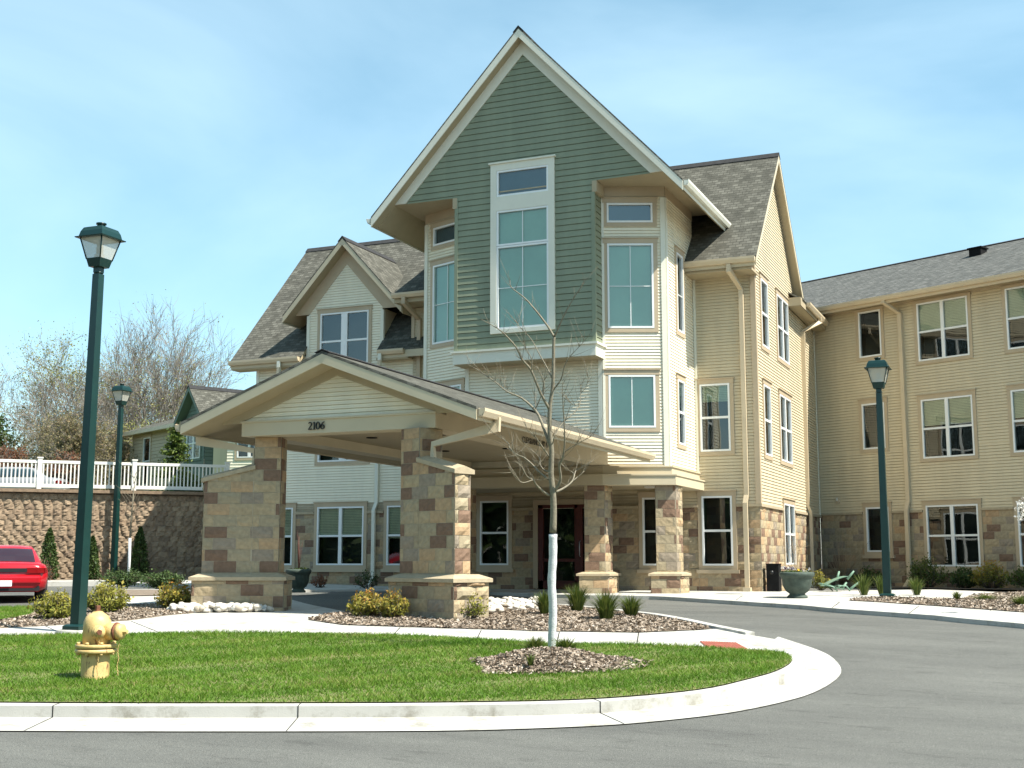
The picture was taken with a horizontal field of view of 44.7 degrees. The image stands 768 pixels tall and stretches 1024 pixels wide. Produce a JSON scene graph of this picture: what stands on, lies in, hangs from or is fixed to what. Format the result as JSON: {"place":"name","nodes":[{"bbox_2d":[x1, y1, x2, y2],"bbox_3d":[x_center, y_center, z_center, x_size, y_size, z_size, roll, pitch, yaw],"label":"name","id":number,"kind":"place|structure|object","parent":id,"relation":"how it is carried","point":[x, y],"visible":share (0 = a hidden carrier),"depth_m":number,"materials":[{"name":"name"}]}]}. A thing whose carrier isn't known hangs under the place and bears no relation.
{"place":"outdoors","nodes":[
{"label":"outdoors","id":0,"kind":"place"},
{"bbox_2d":[48,580,142,585],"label":"sidewalk","id":1,"kind":"structure","parent":0,"point":[66,582],"depth_m":35.86,"materials":[{"name":"concrete"}]},
{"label":"mulch bed","id":2,"kind":"structure","parent":1,"relation":"on","visible":0},
{"bbox_2d":[40,527,59,579],"bbox_3d":[-14.082,5.168,37.957,0.770,1.631,0.752,-3,-9,23],"label":"arborvitae","id":3,"kind":"object","parent":2,"relation":"on","point":[49,552],"visible":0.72,"depth_m":37.88,"materials":[{"name":"green plant"}]},
{"bbox_2d":[88,535,100,579],"bbox_3d":[-12.933,5.348,38.369,0.631,1.404,0.588,4,-9,-29],"label":"arborvitae","id":4,"kind":"object","parent":2,"relation":"on","point":[94,565],"visible":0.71,"depth_m":38.25,"materials":[{"name":"green plant"}]},
{"bbox_2d":[110,384,132,572],"bbox_3d":[-12.478,3.123,39.428,0.600,6.320,0.600,-3,-9,23],"label":"street lamp","id":5,"kind":"object","parent":2,"relation":"on","point":[121,394],"visible":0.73,"depth_m":39.45,"materials":[{"name":"metal"}]},
{"bbox_2d":[121,457,143,570],"bbox_3d":[-10.835,3.797,35.305,0.793,3.631,0.911,2,-8,-14],"label":"young tree","id":6,"kind":"object","parent":2,"relation":"on","point":[129,545],"visible":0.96,"depth_m":35.21,"materials":[{"name":"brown plant"}]},
{"bbox_2d":[126,526,149,576],"bbox_3d":[-11.590,5.267,38.837,0.770,1.702,0.751,-3,-9,23],"label":"arborvitae","id":7,"kind":"object","parent":2,"relation":"on","point":[138,549],"visible":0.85,"depth_m":38.76,"materials":[{"name":"green plant"}]},
{"bbox_2d":[118,589,170,603],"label":"sidewalk","id":8,"kind":"structure","parent":0,"point":[141,599],"depth_m":26.21,"materials":[{"name":"concrete"}]},
{"bbox_2d":[115,590,161,595],"bbox_3d":[-8.601,4.859,29.072,1.850,0.042,4.424,3,-9,-17],"label":"mulch bed","id":9,"kind":"object","parent":8,"relation":"on","point":[140,592],"visible":0.33,"depth_m":28.82,"materials":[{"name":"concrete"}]},
{"bbox_2d":[93,567,146,587],"bbox_3d":[-10.295,5.156,33.008,1.663,0.610,1.342,-3,-9,23],"label":"juniper","id":10,"kind":"object","parent":9,"relation":"on","point":[130,578],"visible":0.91,"depth_m":32.85,"materials":[{"name":"green plant"}]},
{"bbox_2d":[137,567,187,588],"bbox_3d":[-9.045,5.050,32.083,1.289,0.664,1.077,-3,-9,23],"label":"juniper","id":11,"kind":"object","parent":9,"relation":"on","point":[155,580],"visible":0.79,"depth_m":31.87,"materials":[{"name":"green plant"}]},
{"bbox_2d":[0,628,792,702],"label":"lawn","id":12,"kind":"structure","parent":0,"point":[284,698],"depth_m":13.78,"materials":[{"name":"green plant"}]},
{"bbox_2d":[75,605,127,679],"bbox_3d":[-4.513,2.866,13.703,0.590,0.845,0.444,-3,-9,23],"label":"fire hydrant","id":13,"kind":"object","parent":12,"relation":"on","point":[96,647],"visible":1,"depth_m":13.61,"materials":[{"name":"yellow metal"}]},
{"bbox_2d":[466,257,605,646],"bbox_3d":[0.274,0.888,16.191,1.861,5.141,1.567,0,-8,1],"label":"young tree","id":14,"kind":"object","parent":12,"relation":"on","point":[552,596],"visible":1,"depth_m":16.17,"materials":[{"name":"brown plant"}]},
{"bbox_2d":[476,653,602,674],"bbox_3d":[0.511,3.247,14.713,1.821,0.221,1.489,1,-8,-9],"label":"mulch bed","id":15,"kind":"object","parent":12,"relation":"on","point":[554,664],"visible":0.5,"depth_m":14.22,"materials":[{"name":"wood"}]},
{"bbox_2d":[0,591,1023,674],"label":"mulch chips","id":16,"kind":"object","parent":15,"relation":"on","point":[501,662],"visible":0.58,"depth_m":19.20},
{"bbox_2d":[0,600,811,658],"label":"sidewalk","id":17,"kind":"structure","parent":0,"point":[295,617],"depth_m":18.29,"materials":[{"name":"concrete"}]},
{"bbox_2d":[56,222,125,633],"bbox_3d":[-6.261,0.641,18.465,0.600,6.210,0.600,-3,-9,23],"label":"street lamp","id":18,"kind":"object","parent":17,"relation":"on","point":[100,242],"visible":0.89,"depth_m":18.45,"materials":[{"name":"metal"}]},
{"bbox_2d":[310,613,707,631],"bbox_3d":[0.477,3.891,20.882,6.443,0.201,5.784,-3,-9,23],"label":"mulch bed","id":19,"kind":"object","parent":17,"relation":"on","point":[523,628],"visible":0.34,"depth_m":18.59,"materials":[{"name":"wood"}]},
{"bbox_2d":[346,588,383,616],"bbox_3d":[-2.378,3.593,20.353,0.724,0.552,0.726,-3,-9,23],"label":"shrub","id":20,"kind":"object","parent":19,"relation":"on","point":[359,606],"visible":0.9,"depth_m":20.20,"materials":[{"name":"yellow plant"}]},
{"bbox_2d":[374,588,410,616],"bbox_3d":[-1.933,3.524,20.109,0.575,0.536,0.610,-3,-9,23],"label":"shrub","id":21,"kind":"object","parent":19,"relation":"on","point":[394,607],"visible":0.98,"depth_m":20.03,"materials":[{"name":"yellow plant"}]},
{"bbox_2d":[460,592,488,618],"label":"shrub","id":22,"kind":"object","parent":19,"relation":"on","point":[475,610],"visible":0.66,"depth_m":19.76,"materials":[{"name":"green plant"}]},
{"bbox_2d":[532,589,557,613],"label":"grass clump","id":23,"kind":"object","parent":19,"relation":"on","point":[542,603],"visible":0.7,"depth_m":20.59,"materials":[{"name":"green plant"}]},
{"bbox_2d":[560,582,591,610],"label":"grass clump","id":24,"kind":"object","parent":19,"relation":"on","point":[577,599],"visible":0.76,"depth_m":21.46,"materials":[{"name":"green plant"}]},
{"bbox_2d":[585,586,625,619],"bbox_3d":[1.486,3.490,19.820,0.745,0.542,0.753,-1,-8,4],"label":"grass clump","id":25,"kind":"object","parent":19,"relation":"on","point":[606,607],"visible":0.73,"depth_m":19.70,"materials":[{"name":"green plant"}]},
{"bbox_2d":[613,595,647,615],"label":"grass clump","id":26,"kind":"object","parent":19,"relation":"on","point":[631,605],"visible":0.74,"depth_m":20.36,"materials":[{"name":"green plant"}]},
{"bbox_2d":[0,586,1023,767],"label":"road","id":27,"kind":"structure","parent":0,"point":[898,692],"depth_m":11.23,"materials":[{"name":"grey asphalt"}]},
{"bbox_2d":[0,545,47,601],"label":"parked car","id":28,"kind":"object","parent":27,"relation":"on","point":[23,568],"visible":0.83,"depth_m":25.94,"materials":[{"name":"red metal"}]},
{"bbox_2d":[0,612,198,627],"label":"mulch bed","id":29,"kind":"object","parent":27,"relation":"on","point":[111,621],"visible":0.15,"depth_m":19.60,"materials":[{"name":"wood"}]},
{"bbox_2d":[26,587,70,619],"bbox_3d":[-7.335,3.538,20.063,1.002,0.540,0.931,-3,-9,23],"label":"shrub","id":30,"kind":"object","parent":29,"relation":"on","point":[57,606],"visible":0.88,"depth_m":19.84,"materials":[{"name":"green plant"}]},
{"bbox_2d":[87,578,134,611],"bbox_3d":[-6.910,3.614,21.187,0.887,0.619,0.946,4,-9,-28],"label":"shrub","id":31,"kind":"object","parent":29,"relation":"on","point":[108,599],"visible":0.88,"depth_m":21.05,"materials":[{"name":"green plant"}]},
{"bbox_2d":[153,579,190,607],"bbox_3d":[-6.016,3.779,22.360,0.806,0.572,0.790,0,-8,2],"label":"shrub","id":32,"kind":"object","parent":29,"relation":"on","point":[167,597],"visible":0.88,"depth_m":22.20,"materials":[{"name":"yellow plant"}]},
{"bbox_2d":[166,596,538,613],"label":"river stones","id":33,"kind":"object","parent":29,"relation":"on","point":[499,604],"visible":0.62,"depth_m":21.52,"materials":[{"name":"white stone"}]},
{"bbox_2d":[286,531,311,592],"bbox_3d":[-5.077,4.238,29.692,0.607,1.438,0.607,-3,-9,23],"label":"planter","id":34,"kind":"object","parent":27,"relation":"on","point":[300,581],"visible":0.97,"depth_m":29.45,"materials":[{"name":"green ceramic"}]},
{"bbox_2d":[175,349,655,620],"bbox_3d":[-1.433,2.284,25.300,6.144,4.615,9.724,-3,-9,23],"label":"entrance canopy","id":35,"kind":"object","parent":27,"relation":"on","point":[433,440],"visible":0.91,"depth_m":21.97,"materials":[{"name":"beige stone"}]},
{"bbox_2d":[0,637,840,730],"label":"curb","id":36,"kind":"structure","parent":27,"relation":"on","point":[799,675],"depth_m":11.90,"materials":[{"name":"concrete"}]},
{"bbox_2d":[557,604,754,635],"bbox_3d":[1.995,3.997,21.151,0.468,0.376,7.368,4,-9,-25],"label":"curb edging","id":37,"kind":"object","parent":27,"relation":"on","point":[726,628],"visible":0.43,"depth_m":18.84,"materials":[{"name":"concrete"}]},
{"bbox_2d":[837,586,1023,589],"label":"mulch bed","id":38,"kind":"object","parent":27,"relation":"on","point":[954,588],"visible":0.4,"depth_m":33.36,"materials":[{"name":"wood"}]},
{"bbox_2d":[849,565,882,587],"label":"shrub","id":39,"kind":"object","parent":38,"relation":"on","point":[868,572],"visible":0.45,"depth_m":36.13,"materials":[{"name":"green plant"}]},
{"bbox_2d":[904,552,950,587],"bbox_3d":[11.620,5.203,34.869,1.215,1.002,1.157,-1,-8,10],"label":"shrub","id":40,"kind":"object","parent":38,"relation":"on","point":[921,569],"visible":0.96,"depth_m":34.72,"materials":[{"name":"green plant"}]},
{"bbox_2d":[949,565,981,587],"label":"shrub","id":41,"kind":"object","parent":38,"relation":"on","point":[961,578],"visible":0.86,"depth_m":33.88,"materials":[{"name":"green plant"}]},
{"bbox_2d":[967,560,1010,588],"bbox_3d":[12.904,5.122,33.510,1.263,0.789,1.090,-3,-9,23],"label":"shrub","id":42,"kind":"object","parent":38,"relation":"on","point":[986,575],"visible":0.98,"depth_m":33.34,"materials":[{"name":"green plant"}]},
{"bbox_2d":[1004,565,1023,587],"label":"shrub","id":43,"kind":"object","parent":38,"relation":"on","point":[1019,572],"visible":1,"depth_m":32.69,"materials":[{"name":"green plant"}]},
{"bbox_2d":[0,0,1023,556],"label":"sky","id":44,"kind":"structure","parent":0,"point":[225,142],"materials":[{"name":"blue"}]},
{"bbox_2d":[129,580,1023,628],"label":"sidewalk","id":45,"kind":"structure","parent":0,"point":[824,601],"depth_m":25.64,"materials":[{"name":"concrete"}]},
{"bbox_2d":[354,569,380,587],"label":"shrub","id":46,"kind":"object","parent":45,"relation":"on","point":[367,580],"visible":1,"depth_m":32.73,"materials":[{"name":"green plant"}]},
{"bbox_2d":[766,564,781,591],"bbox_3d":[6.398,4.728,30.447,0.320,0.677,0.355,-3,-9,23],"label":"litter bin","id":47,"kind":"object","parent":45,"relation":"on","point":[774,581],"visible":1,"depth_m":30.31,"materials":[{"name":"metal"}]},
{"bbox_2d":[779,565,814,597],"bbox_3d":[6.052,4.193,26.473,0.740,0.700,0.740,-3,-9,23],"label":"planter","id":48,"kind":"object","parent":45,"relation":"on","point":[797,583],"visible":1,"depth_m":26.24,"materials":[{"name":"green concrete"}]},
{"bbox_2d":[818,571,857,590],"bbox_3d":[7.906,4.777,30.233,0.930,0.503,0.556,0,-8,0],"label":"garden chair","id":49,"kind":"object","parent":45,"relation":"on","point":[827,583],"visible":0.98,"depth_m":30.03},
{"bbox_2d":[864,357,895,597],"bbox_3d":[8.019,2.066,26.962,0.600,5.340,0.600,-3,-9,23],"label":"street lamp","id":50,"kind":"object","parent":45,"relation":"on","point":[877,369],"visible":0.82,"depth_m":26.95,"materials":[{"name":"metal"}]},
{"bbox_2d":[815,530,870,584],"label":"dry grass","id":51,"kind":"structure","parent":0,"point":[840,581],"depth_m":36.89,"materials":[{"name":"brown plant"}]},
{"label":"terrace","id":52,"kind":"structure","parent":0,"visible":0},
{"bbox_2d":[0,411,31,458],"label":"tree","id":53,"kind":"object","parent":52,"relation":"on","point":[4,436],"visible":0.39,"depth_m":60.98,"materials":[{"name":"plant"}]},
{"bbox_2d":[0,440,46,467],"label":"bare tree","id":54,"kind":"object","parent":52,"relation":"on","point":[5,453],"visible":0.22,"depth_m":52.28,"materials":[{"name":"brown plant"}]},
{"bbox_2d":[0,467,69,488],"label":"parked car","id":55,"kind":"object","parent":52,"relation":"on","point":[25,474],"visible":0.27,"depth_m":45.25,"materials":[{"name":"silver metal"}]},
{"bbox_2d":[6,411,108,489],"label":"bare tree","id":56,"kind":"object","parent":52,"relation":"on","point":[40,433],"visible":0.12,"depth_m":57.75,"materials":[{"name":"brown plant"}]},
{"bbox_2d":[0,350,131,459],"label":"bare tree","id":57,"kind":"object","parent":52,"relation":"on","point":[46,392],"visible":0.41,"depth_m":65.53,"materials":[{"name":"brown plant"}]},
{"bbox_2d":[0,377,142,483],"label":"bare tree","id":58,"kind":"object","parent":52,"relation":"on","point":[78,412],"visible":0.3,"depth_m":60.99,"materials":[{"name":"brown plant"}]},
{"bbox_2d":[0,317,144,453],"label":"bare tree","id":59,"kind":"object","parent":52,"relation":"on","point":[52,377],"visible":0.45,"depth_m":67.91,"materials":[{"name":"brown plant"}]},
{"bbox_2d":[46,450,98,488],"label":"bare tree","id":60,"kind":"object","parent":52,"relation":"on","point":[70,457],"visible":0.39,"depth_m":46.71,"materials":[{"name":"brown plant"}]},
{"bbox_2d":[25,407,131,488],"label":"tree","id":61,"kind":"object","parent":52,"relation":"on","point":[69,439],"visible":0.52,"depth_m":51.38,"materials":[{"name":"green plant"}]},
{"bbox_2d":[77,416,141,489],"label":"bare tree","id":62,"kind":"object","parent":52,"relation":"on","point":[126,453],"visible":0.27,"depth_m":56.33,"materials":[{"name":"brown plant"}]},
{"bbox_2d":[49,289,250,445],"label":"bare tree","id":63,"kind":"object","parent":52,"relation":"on","point":[159,391],"visible":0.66,"depth_m":64.34,"materials":[{"name":"brown plant"}]},
{"bbox_2d":[69,294,231,443],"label":"bare tree","id":64,"kind":"object","parent":52,"relation":"on","point":[140,351],"visible":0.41,"depth_m":67.35,"materials":[{"name":"brown plant"}]},
{"bbox_2d":[149,423,197,491],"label":"spruce","id":65,"kind":"object","parent":52,"relation":"on","point":[175,445],"visible":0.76,"depth_m":42.52,"materials":[{"name":"green plant"}]},
{"bbox_2d":[122,385,242,490],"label":"bungalow","id":66,"kind":"object","parent":52,"relation":"on","point":[149,441],"visible":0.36,"depth_m":52.31,"materials":[{"name":"green plastic"}]},
{"bbox_2d":[141,434,151,485],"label":"window","id":67,"kind":"structure","parent":66,"relation":"in","point":[147,439],"depth_m":55.58,"materials":[{"name":"glass"}]},
{"bbox_2d":[185,435,204,461],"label":"window","id":68,"kind":"structure","parent":66,"relation":"in","point":[190,440],"depth_m":51.15,"materials":[{"name":"white glass"}]},
{"bbox_2d":[213,440,253,472],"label":"pale house","id":69,"kind":"structure","parent":52,"relation":"on","point":[236,459],"depth_m":48.84,"materials":[{"name":"white plastic"}]},
{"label":"lawn","id":70,"kind":"structure","parent":0,"visible":0},
{"bbox_2d":[0,604,38,618],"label":"grass","id":71,"kind":"structure","parent":70,"relation":"on","point":[17,610],"depth_m":21.18,"materials":[{"name":"green plant"}]},
{"bbox_3d":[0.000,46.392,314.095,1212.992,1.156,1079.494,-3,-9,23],"label":"ground","id":72,"kind":"structure","parent":0,"visible":0},
{"bbox_2d":[0,488,203,578],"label":"retaining wall","id":73,"kind":"structure","parent":72,"relation":"on","point":[170,522],"depth_m":39.46,"materials":[{"name":"stone"}]},
{"bbox_2d":[0,457,230,490],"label":"railing","id":74,"kind":"object","parent":73,"relation":"on","point":[40,461],"visible":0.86,"depth_m":39.62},
{"bbox_2d":[228,26,828,592],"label":"building","id":75,"kind":"structure","parent":72,"relation":"on","point":[538,172],"depth_m":31.13,"materials":[{"name":"white plastic"}]},
{"bbox_2d":[284,503,296,571],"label":"window","id":76,"kind":"structure","parent":75,"relation":"in","point":[290,513],"depth_m":35.88,"materials":[{"name":"glass"}]},
{"bbox_2d":[311,501,367,571],"bbox_3d":[-4.801,4.325,35.277,1.820,1.970,0.384,-3,-9,23],"label":"window","id":77,"kind":"structure","parent":75,"relation":"in","point":[340,530],"depth_m":35.30,"materials":[{"name":"glass"}]},
{"bbox_2d":[314,454,369,465],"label":"window","id":78,"kind":"structure","parent":75,"relation":"in","point":[320,460],"depth_m":35.60,"materials":[{"name":"white plastic"}]},
{"bbox_2d":[316,304,372,362],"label":"window","id":79,"kind":"structure","parent":75,"relation":"in","point":[347,331],"depth_m":36.17,"materials":[{"name":"glass"}]},
{"bbox_2d":[380,500,400,571],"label":"window","id":80,"kind":"structure","parent":75,"relation":"in","point":[391,531],"depth_m":34.62,"materials":[{"name":"white glass"}]},
{"bbox_2d":[429,255,453,348],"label":"window","id":81,"kind":"structure","parent":75,"relation":"in","point":[442,269],"depth_m":31.88,"materials":[{"name":"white glass"}]},
{"bbox_2d":[429,216,454,250],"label":"window","id":82,"kind":"structure","parent":75,"relation":"in","point":[442,232],"depth_m":32.08,"materials":[{"name":"glass"}]},
{"bbox_2d":[476,495,513,571],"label":"window","id":83,"kind":"structure","parent":75,"relation":"in","point":[494,513],"depth_m":33.52,"materials":[{"name":"white glass"}]},
{"bbox_2d":[496,205,547,246],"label":"window","id":84,"kind":"structure","parent":75,"relation":"in","point":[522,225],"depth_m":30.25,"materials":[{"name":"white glass"}]},
{"bbox_2d":[497,164,547,196],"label":"window","id":85,"kind":"structure","parent":75,"relation":"in","point":[534,176],"depth_m":30.41,"materials":[{"name":"white glass"}]},
{"bbox_2d":[496,241,548,329],"bbox_3d":[0.313,-2.342,30.089,1.360,2.050,0.340,-3,-9,23],"label":"window","id":86,"kind":"structure","parent":75,"relation":"in","point":[529,261],"depth_m":30.05,"materials":[{"name":"teal glass"}]},
{"bbox_2d":[533,499,584,589],"bbox_3d":[1.433,4.203,32.652,1.740,2.340,0.544,-3,-9,23],"label":"door","id":87,"kind":"structure","parent":75,"relation":"in","point":[570,520],"depth_m":32.80,"materials":[{"name":"black glass"}]},
{"bbox_2d":[601,197,657,226],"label":"window","id":88,"kind":"structure","parent":75,"relation":"in","point":[618,211],"depth_m":30.00,"materials":[{"name":"white glass"}]},
{"bbox_2d":[602,237,658,331],"bbox_3d":[2.844,-2.355,29.823,1.356,2.302,0.608,-1,-8,9],"label":"window","id":89,"kind":"structure","parent":75,"relation":"in","point":[630,263],"depth_m":29.80,"materials":[{"name":"teal glass"}]},
{"bbox_2d":[603,369,660,431],"bbox_3d":[2.844,0.397,29.429,1.356,1.492,0.608,-1,-8,9],"label":"window","id":90,"kind":"structure","parent":75,"relation":"in","point":[632,395],"depth_m":29.40,"materials":[{"name":"white glass"}]},
{"bbox_2d":[637,492,655,572],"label":"window","id":91,"kind":"structure","parent":75,"relation":"in","point":[646,504],"depth_m":31.80,"materials":[{"name":"white glass"}]},
{"bbox_2d":[674,245,684,338],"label":"window","id":92,"kind":"structure","parent":75,"relation":"in","point":[679,253],"depth_m":30.97,"materials":[{"name":"white plastic"}]},
{"bbox_2d":[675,372,686,449],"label":"window","id":93,"kind":"structure","parent":75,"relation":"in","point":[680,381],"depth_m":30.48,"materials":[{"name":"white plastic"}]},
{"bbox_2d":[694,377,734,455],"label":"window","id":94,"kind":"structure","parent":75,"relation":"in","point":[715,396],"depth_m":31.51,"materials":[{"name":"white glass"}]},
{"bbox_2d":[696,490,739,572],"bbox_3d":[5.148,3.681,31.047,1.070,2.048,0.384,-3,-9,23],"label":"window","id":95,"kind":"structure","parent":75,"relation":"in","point":[717,520],"depth_m":31.13,"materials":[{"name":"glass"}]},
{"bbox_2d":[758,271,769,353],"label":"window","id":96,"kind":"structure","parent":75,"relation":"in","point":[763,280],"depth_m":32.63,"materials":[{"name":"white plastic"}]},
{"bbox_2d":[761,378,772,460],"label":"window","id":97,"kind":"structure","parent":75,"relation":"in","point":[766,387],"depth_m":32.24,"materials":[{"name":"white plastic"}]},
{"bbox_2d":[775,287,789,368],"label":"window","id":98,"kind":"structure","parent":75,"relation":"in","point":[782,310],"depth_m":34.62,"materials":[{"name":"white plastic"}]},
{"bbox_2d":[777,388,793,467],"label":"window","id":99,"kind":"structure","parent":75,"relation":"in","point":[784,398],"depth_m":34.24,"materials":[{"name":"white plastic"}]},
{"bbox_2d":[782,498,796,567],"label":"window","id":100,"kind":"structure","parent":75,"relation":"in","point":[789,524],"depth_m":33.87,"materials":[{"name":"white plastic"}]},
{"bbox_2d":[801,238,1023,590],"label":"wing building","id":101,"kind":"structure","parent":72,"relation":"on","point":[942,335],"depth_m":36.30,"materials":[{"name":"white plastic"}]},
{"bbox_2d":[854,306,884,361],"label":"window","id":102,"kind":"structure","parent":101,"relation":"in","point":[869,322],"depth_m":38.07,"materials":[{"name":"glass"}]},
{"bbox_2d":[857,396,888,452],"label":"window","id":103,"kind":"structure","parent":101,"relation":"in","point":[867,407],"depth_m":37.72,"materials":[{"name":"white plastic"}]},
{"bbox_2d":[862,501,894,557],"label":"window","id":104,"kind":"structure","parent":101,"relation":"in","point":[871,514],"depth_m":37.27,"materials":[{"name":"glass"}]},
{"bbox_2d":[911,292,973,364],"bbox_3d":[12.544,-1.567,36.095,0.369,1.899,1.855,7,-11,-41],"label":"window","id":105,"kind":"structure","parent":101,"relation":"in","point":[942,325],"depth_m":36.09,"materials":[{"name":"glass"}]},
{"bbox_2d":[916,389,978,461],"bbox_3d":[12.544,1.219,35.696,0.369,1.966,1.855,7,-11,-41],"label":"window","id":106,"kind":"structure","parent":101,"relation":"in","point":[948,428],"depth_m":35.70,"materials":[{"name":"grey glass"}]},
{"bbox_2d":[921,498,984,572],"bbox_3d":[12.539,4.305,35.249,0.384,2.070,1.895,7,-11,-41],"label":"window","id":107,"kind":"structure","parent":101,"relation":"in","point":[953,533],"depth_m":35.33,"materials":[{"name":"glass"}]},
{"bbox_2d":[1000,282,1023,353],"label":"window","id":108,"kind":"structure","parent":101,"relation":"in","point":[1012,295],"depth_m":34.55,"materials":[{"name":"glass"}]},
{"bbox_2d":[1005,383,1023,455],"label":"window","id":109,"kind":"structure","parent":101,"relation":"in","point":[1015,392],"depth_m":34.19,"materials":[{"name":"white plastic"}]},
{"bbox_2d":[1011,496,1023,573],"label":"window","id":110,"kind":"structure","parent":101,"relation":"in","point":[1019,525],"depth_m":33.76,"materials":[{"name":"white plastic"}]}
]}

